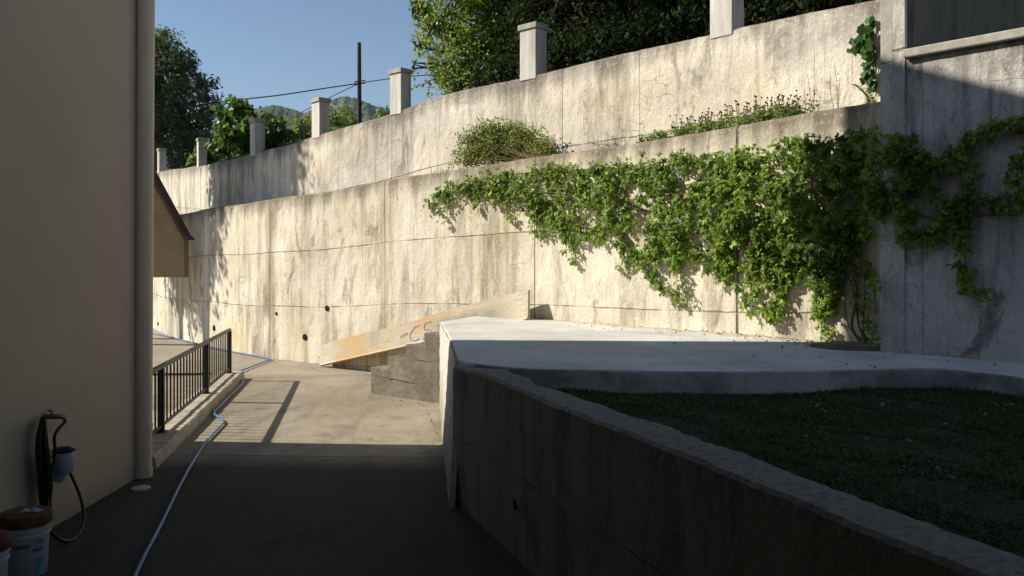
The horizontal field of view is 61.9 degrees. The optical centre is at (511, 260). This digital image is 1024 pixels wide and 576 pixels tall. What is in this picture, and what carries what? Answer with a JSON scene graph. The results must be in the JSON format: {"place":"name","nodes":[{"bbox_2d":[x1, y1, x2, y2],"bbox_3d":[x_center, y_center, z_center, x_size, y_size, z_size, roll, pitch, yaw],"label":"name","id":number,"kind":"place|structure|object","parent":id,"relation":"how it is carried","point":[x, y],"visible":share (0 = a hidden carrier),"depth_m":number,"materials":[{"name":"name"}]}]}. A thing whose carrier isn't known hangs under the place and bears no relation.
{"place":"outdoors","nodes":[
{"label":"outdoors","id":0,"kind":"place"},
{"bbox_2d":[166,96,389,169],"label":"hills","id":1,"kind":"structure","parent":0,"point":[368,110],"depth_m":617.45,"materials":[{"name":"green plant"}]},
{"bbox_2d":[40,328,534,575],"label":"driveway","id":2,"kind":"structure","parent":0,"point":[293,471],"depth_m":7.53,"materials":[{"name":"concrete"}]},
{"bbox_2d":[0,529,11,575],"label":"bucket","id":3,"kind":"object","parent":2,"relation":"on","point":[5,540],"visible":1,"depth_m":5.20,"materials":[{"name":"white plastic"}]},
{"bbox_2d":[0,505,52,575],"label":"bucket","id":4,"kind":"object","parent":2,"relation":"on","point":[29,547],"visible":0.99,"depth_m":5.62,"materials":[{"name":"white plastic"}]},
{"bbox_2d":[19,507,42,512],"bbox_3d":[-3.210,1.663,5.700,0.135,0.028,0.085,0,0,0],"label":"rag","id":5,"kind":"object","parent":4,"relation":"on","point":[32,509],"visible":1,"depth_m":5.68,"materials":[{"name":"white fabric"}]},
{"bbox_2d":[131,485,150,491],"bbox_3d":[-3.407,2.096,7.832,0.170,0.027,0.170,0,0,0],"label":"drain cover","id":6,"kind":"object","parent":2,"relation":"on","point":[138,488],"visible":1,"depth_m":7.79,"materials":[{"name":"grey metal"}]},
{"bbox_2d":[153,169,194,276],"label":"house wing","id":7,"kind":"structure","parent":2,"relation":"on","point":[172,236],"depth_m":21.30,"materials":[{"name":"beige paint"}]},
{"bbox_2d":[153,373,201,375],"bbox_3d":[-6.497,2.107,15.665,1.843,0.045,0.219,0,0,-5],"label":"drain slot","id":8,"kind":"object","parent":2,"relation":"on","point":[178,374],"depth_m":15.60,"materials":[{"name":"black metal"}]},
{"bbox_2d":[152,371,244,467],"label":"kerb","id":9,"kind":"structure","parent":2,"relation":"on","point":[182,425],"depth_m":10.87,"materials":[{"name":"concrete"}]},
{"bbox_2d":[152,328,232,435],"bbox_3d":[-4.388,1.589,11.829,0.120,0.787,6.463,0,0,-10],"label":"railing","id":10,"kind":"object","parent":9,"relation":"on","point":[208,381],"visible":0.91,"depth_m":11.42,"materials":[{"name":"black metal"}]},
{"bbox_2d":[133,333,270,575],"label":"garden hose","id":11,"kind":"object","parent":2,"relation":"on","point":[147,550],"visible":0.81,"depth_m":8.39,"materials":[{"name":"blue rubber"}]},
{"bbox_2d":[165,339,441,445],"bbox_3d":[-4.269,2.090,16.574,1.930,0.025,16.098,0,0,-33],"label":"grit","id":12,"kind":"object","parent":2,"relation":"on","point":[383,399],"visible":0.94,"depth_m":12.51,"materials":[{"name":"gravel"}]},
{"bbox_2d":[371,332,439,402],"bbox_3d":[-1.238,1.639,13.454,1.536,1.122,1.252,0,0,39],"label":"block stair","id":13,"kind":"object","parent":2,"relation":"on","point":[413,373],"visible":0.5,"depth_m":12.85,"materials":[{"name":"concrete"}]},
{"bbox_2d":[319,290,529,365],"bbox_3d":[-1.763,1.276,14.982,5.679,1.639,0.192,0,0,44],"label":"plank","id":14,"kind":"object","parent":2,"relation":"on","point":[509,306],"visible":0.77,"depth_m":14.93,"materials":[{"name":"beige wood"}]},
{"bbox_2d":[439,316,1023,508],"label":"platform","id":15,"kind":"structure","parent":2,"relation":"on","point":[554,354],"depth_m":7.67,"materials":[{"name":"grey concrete"}]},
{"bbox_2d":[577,323,997,368],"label":"leaf litter","id":16,"kind":"object","parent":15,"relation":"on","point":[791,339],"visible":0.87,"depth_m":9.62,"materials":[{"name":"brown plant"}]},
{"bbox_2d":[808,341,879,350],"bbox_3d":[3.587,0.897,8.969,1.000,0.065,1.000,0,0,0],"label":"planting bed","id":17,"kind":"object","parent":15,"relation":"on","point":[848,345],"visible":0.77,"depth_m":8.77,"materials":[{"name":"soil"}]},
{"bbox_2d":[453,366,1023,575],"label":"garden wall","id":18,"kind":"structure","parent":2,"relation":"on","point":[552,482],"depth_m":4.32,"materials":[{"name":"concrete"}]},
{"bbox_2d":[155,0,542,141],"label":"sky","id":19,"kind":"structure","parent":0,"point":[255,48],"materials":[{"name":"blue"}]},
{"bbox_2d":[215,1,646,162],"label":"hillside","id":20,"kind":"structure","parent":0,"point":[281,145],"depth_m":22.20,"materials":[{"name":"green plant"}]},
{"bbox_2d":[154,24,226,171],"bbox_3d":[-16.500,-7.371,35.949,10.161,7.926,5.623,0,0,0],"label":"olive tree","id":21,"kind":"object","parent":20,"relation":"on","point":[173,105],"visible":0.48,"depth_m":35.01,"materials":[{"name":"green plant"}]},
{"bbox_2d":[185,94,297,165],"bbox_3d":[-9.033,-3.947,27.125,5.810,2.328,2.122,0,0,45],"label":"fig tree","id":22,"kind":"object","parent":20,"relation":"on","point":[232,128],"visible":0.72,"depth_m":25.88,"materials":[{"name":"green plant"}]},
{"bbox_2d":[284,110,311,143],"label":"tree","id":23,"kind":"object","parent":20,"relation":"on","point":[303,130],"visible":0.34,"depth_m":54.48,"materials":[{"name":"green plant"}]},
{"bbox_2d":[302,106,347,128],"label":"tree","id":24,"kind":"object","parent":20,"relation":"on","point":[333,113],"visible":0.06,"depth_m":55.98,"materials":[{"name":"green plant"}]},
{"bbox_2d":[330,100,356,126],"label":"tree","id":25,"kind":"object","parent":20,"relation":"on","point":[351,118],"visible":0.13,"depth_m":59.62,"materials":[{"name":"green plant"}]},
{"bbox_2d":[354,42,365,123],"bbox_3d":[-7.118,-6.300,39.978,0.540,7.800,0.273,0,0,0],"label":"utility pole","id":26,"kind":"object","parent":20,"relation":"on","point":[359,106],"visible":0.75,"depth_m":39.92,"materials":[{"name":"brown wood"}]},
{"bbox_2d":[196,83,356,105],"bbox_3d":[-10.638,-7.351,37.939,8.079,1.924,0.139,0,0,-29],"label":"overhead cable","id":27,"kind":"object","parent":26,"relation":"attached to","point":[293,93],"visible":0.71,"depth_m":38.38,"materials":[{"name":"rubber"}]},
{"bbox_2d":[281,85,355,121],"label":"overhead cable","id":28,"kind":"object","parent":26,"relation":"attached to","point":[329,97],"visible":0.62,"depth_m":45.42,"materials":[{"name":"rubber"}]},
{"bbox_2d":[360,74,435,82],"bbox_3d":[-4.633,-7.645,36.059,0.374,1.335,9.268,0,0,-31],"label":"overhead cable","id":29,"kind":"object","parent":26,"relation":"attached to","point":[389,78],"visible":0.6,"depth_m":37.88,"materials":[{"name":"rubber"}]},
{"bbox_2d":[364,105,389,121],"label":"tree","id":30,"kind":"object","parent":20,"relation":"on","point":[382,113],"visible":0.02,"depth_m":57.80,"materials":[{"name":"green plant"}]},
{"bbox_2d":[404,0,572,98],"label":"leafy tree","id":31,"kind":"object","parent":20,"relation":"on","point":[454,29],"visible":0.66,"depth_m":19.20,"materials":[{"name":"green plant"}]},
{"bbox_2d":[157,0,880,213],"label":"retaining wall","id":32,"kind":"structure","parent":20,"relation":"on","point":[629,97],"depth_m":14.15,"materials":[{"name":"concrete"}]},
{"bbox_2d":[156,148,166,172],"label":"pillar","id":33,"kind":"structure","parent":32,"relation":"on","point":[161,159],"depth_m":32.54,"materials":[{"name":"concrete"}]},
{"bbox_2d":[196,138,207,168],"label":"pillar","id":34,"kind":"structure","parent":32,"relation":"on","point":[201,155],"depth_m":26.72,"materials":[{"name":"concrete"}]},
{"bbox_2d":[249,118,265,155],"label":"pillar","id":35,"kind":"structure","parent":32,"relation":"on","point":[257,134],"depth_m":22.11,"materials":[{"name":"concrete"}]},
{"bbox_2d":[310,97,331,138],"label":"pillar","id":36,"kind":"structure","parent":32,"relation":"on","point":[320,115],"depth_m":19.40,"materials":[{"name":"concrete"}]},
{"bbox_2d":[388,67,412,114],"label":"pillar","id":37,"kind":"structure","parent":32,"relation":"on","point":[400,89],"depth_m":17.55,"materials":[{"name":"concrete"}]},
{"bbox_2d":[518,21,548,80],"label":"pillar","id":38,"kind":"structure","parent":32,"relation":"on","point":[533,49],"depth_m":15.14,"materials":[{"name":"concrete"}]},
{"bbox_2d":[710,0,743,38],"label":"pillar","id":39,"kind":"structure","parent":32,"relation":"on","point":[726,17],"depth_m":12.22,"materials":[{"name":"concrete"}]},
{"bbox_2d":[846,15,877,93],"bbox_3d":[4.325,-2.517,10.508,0.202,0.983,0.378,0,0,-39],"label":"ivy","id":40,"kind":"object","parent":32,"relation":"attached to","point":[861,42],"visible":1,"depth_m":10.44,"materials":[{"name":"green plant"}]},
{"bbox_2d":[473,0,662,81],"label":"dark tree","id":41,"kind":"object","parent":20,"relation":"on","point":[552,12],"visible":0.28,"depth_m":17.98,"materials":[{"name":"green plant"}]},
{"bbox_2d":[453,0,872,90],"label":"undergrowth","id":42,"kind":"object","parent":20,"relation":"on","point":[583,49],"visible":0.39,"depth_m":15.82,"materials":[{"name":"green plant"}]},
{"bbox_2d":[614,0,828,44],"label":"dark tree","id":43,"kind":"object","parent":20,"relation":"on","point":[646,7],"visible":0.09,"depth_m":15.30,"materials":[{"name":"green plant"}]},
{"bbox_2d":[548,385,1023,557],"bbox_3d":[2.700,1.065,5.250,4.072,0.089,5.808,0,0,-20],"label":"grass","id":44,"kind":"structure","parent":0,"point":[800,441],"depth_m":5.16,"materials":[{"name":"green plant"}]},
{"bbox_2d":[804,391,1012,479],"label":"pebbles","id":45,"kind":"object","parent":44,"relation":"on","point":[907,440],"visible":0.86,"depth_m":5.78,"materials":[{"name":"stone"}]},
{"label":"planting strip","id":46,"kind":"structure","parent":0,"visible":0},
{"bbox_2d":[431,164,469,172],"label":"weed","id":47,"kind":"object","parent":46,"relation":"on","point":[446,170],"visible":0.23,"depth_m":15.50,"materials":[{"name":"green plant"}]},
{"bbox_2d":[447,113,560,169],"bbox_3d":[-0.096,-2.051,14.776,2.239,1.084,1.133,0,0,25],"label":"shrub","id":48,"kind":"object","parent":46,"relation":"on","point":[516,144],"visible":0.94,"depth_m":14.68,"materials":[{"name":"green plant"}]},
{"bbox_2d":[592,136,626,148],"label":"weed","id":49,"kind":"object","parent":46,"relation":"on","point":[609,145],"visible":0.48,"depth_m":13.02,"materials":[{"name":"green plant"}]},
{"bbox_2d":[635,129,670,142],"bbox_3d":[2.009,-1.718,12.036,0.322,0.233,0.664,0,0,-40],"label":"weed","id":50,"kind":"object","parent":46,"relation":"on","point":[661,134],"visible":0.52,"depth_m":11.95,"materials":[{"name":"green plant"}]},
{"bbox_2d":[669,109,727,136],"bbox_3d":[2.535,-1.826,11.655,0.562,0.411,0.840,0,0,-41],"label":"weed","id":51,"kind":"object","parent":46,"relation":"on","point":[682,130],"visible":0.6,"depth_m":11.58,"materials":[{"name":"green plant"}]},
{"bbox_2d":[695,90,820,132],"bbox_3d":[3.172,-1.869,10.923,0.618,0.498,1.924,0,0,-39],"label":"weed","id":52,"kind":"object","parent":46,"relation":"on","point":[755,117],"visible":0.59,"depth_m":10.80,"materials":[{"name":"green plant"}]},
{"bbox_2d":[768,95,814,119],"bbox_3d":[3.451,-1.823,10.469,0.430,0.369,0.649,0,0,-39],"label":"weed","id":53,"kind":"object","parent":46,"relation":"on","point":[795,111],"visible":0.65,"depth_m":10.45,"materials":[{"name":"green plant"}]},
{"bbox_2d":[827,65,841,107],"bbox_3d":[3.816,-2.010,10.089,0.162,0.628,0.186,0,0,0],"label":"dry weed","id":54,"kind":"object","parent":46,"relation":"on","point":[838,100],"visible":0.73,"depth_m":10.08,"materials":[{"name":"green plant"}]},
{"bbox_2d":[852,84,876,102],"bbox_3d":[3.991,-1.855,9.636,0.299,0.303,0.091,0,0,12],"label":"sprig","id":55,"kind":"object","parent":46,"relation":"on","point":[868,99],"visible":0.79,"depth_m":9.63,"materials":[{"name":"green plant"}]},
{"label":"ground","id":56,"kind":"structure","parent":0,"visible":0},
{"bbox_2d":[0,0,154,527],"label":"house","id":57,"kind":"structure","parent":56,"relation":"on","point":[77,79],"depth_m":7.11,"materials":[{"name":"beige paint"}]},
{"bbox_2d":[42,407,67,421],"bbox_3d":[-3.546,1.205,6.618,0.174,0.122,0.079,0,0,-9],"label":"wall tap","id":58,"kind":"object","parent":57,"relation":"attached to","point":[53,416],"depth_m":6.60,"materials":[{"name":"grey metal"}]},
{"bbox_2d":[35,417,84,542],"bbox_3d":[-3.437,1.643,6.568,0.288,0.959,0.698,0,0,0],"label":"rubber hose","id":59,"kind":"object","parent":57,"relation":"hanging from","point":[45,468],"visible":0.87,"depth_m":6.39,"materials":[{"name":"black rubber"}]},
{"bbox_2d":[50,446,75,482],"bbox_3d":[-3.516,1.601,6.686,0.174,0.276,0.170,0,0,-44],"label":"canister","id":60,"kind":"object","parent":57,"relation":"attached to","point":[64,462],"visible":0.84,"depth_m":6.63,"materials":[{"name":"grey plastic"}]},
{"bbox_2d":[153,102,879,370],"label":"retaining wall","id":61,"kind":"structure","parent":56,"relation":"on","point":[302,278],"depth_m":14.76,"materials":[{"name":"concrete"}]},
{"bbox_2d":[421,115,1023,346],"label":"climbing vine","id":62,"kind":"object","parent":61,"relation":"attached to","point":[859,168],"visible":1,"depth_m":9.87,"materials":[{"name":"green plant"}]},
{"bbox_2d":[880,0,1023,362],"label":"side wall","id":63,"kind":"structure","parent":56,"relation":"on","point":[950,70],"depth_m":8.05,"materials":[{"name":"concrete"}]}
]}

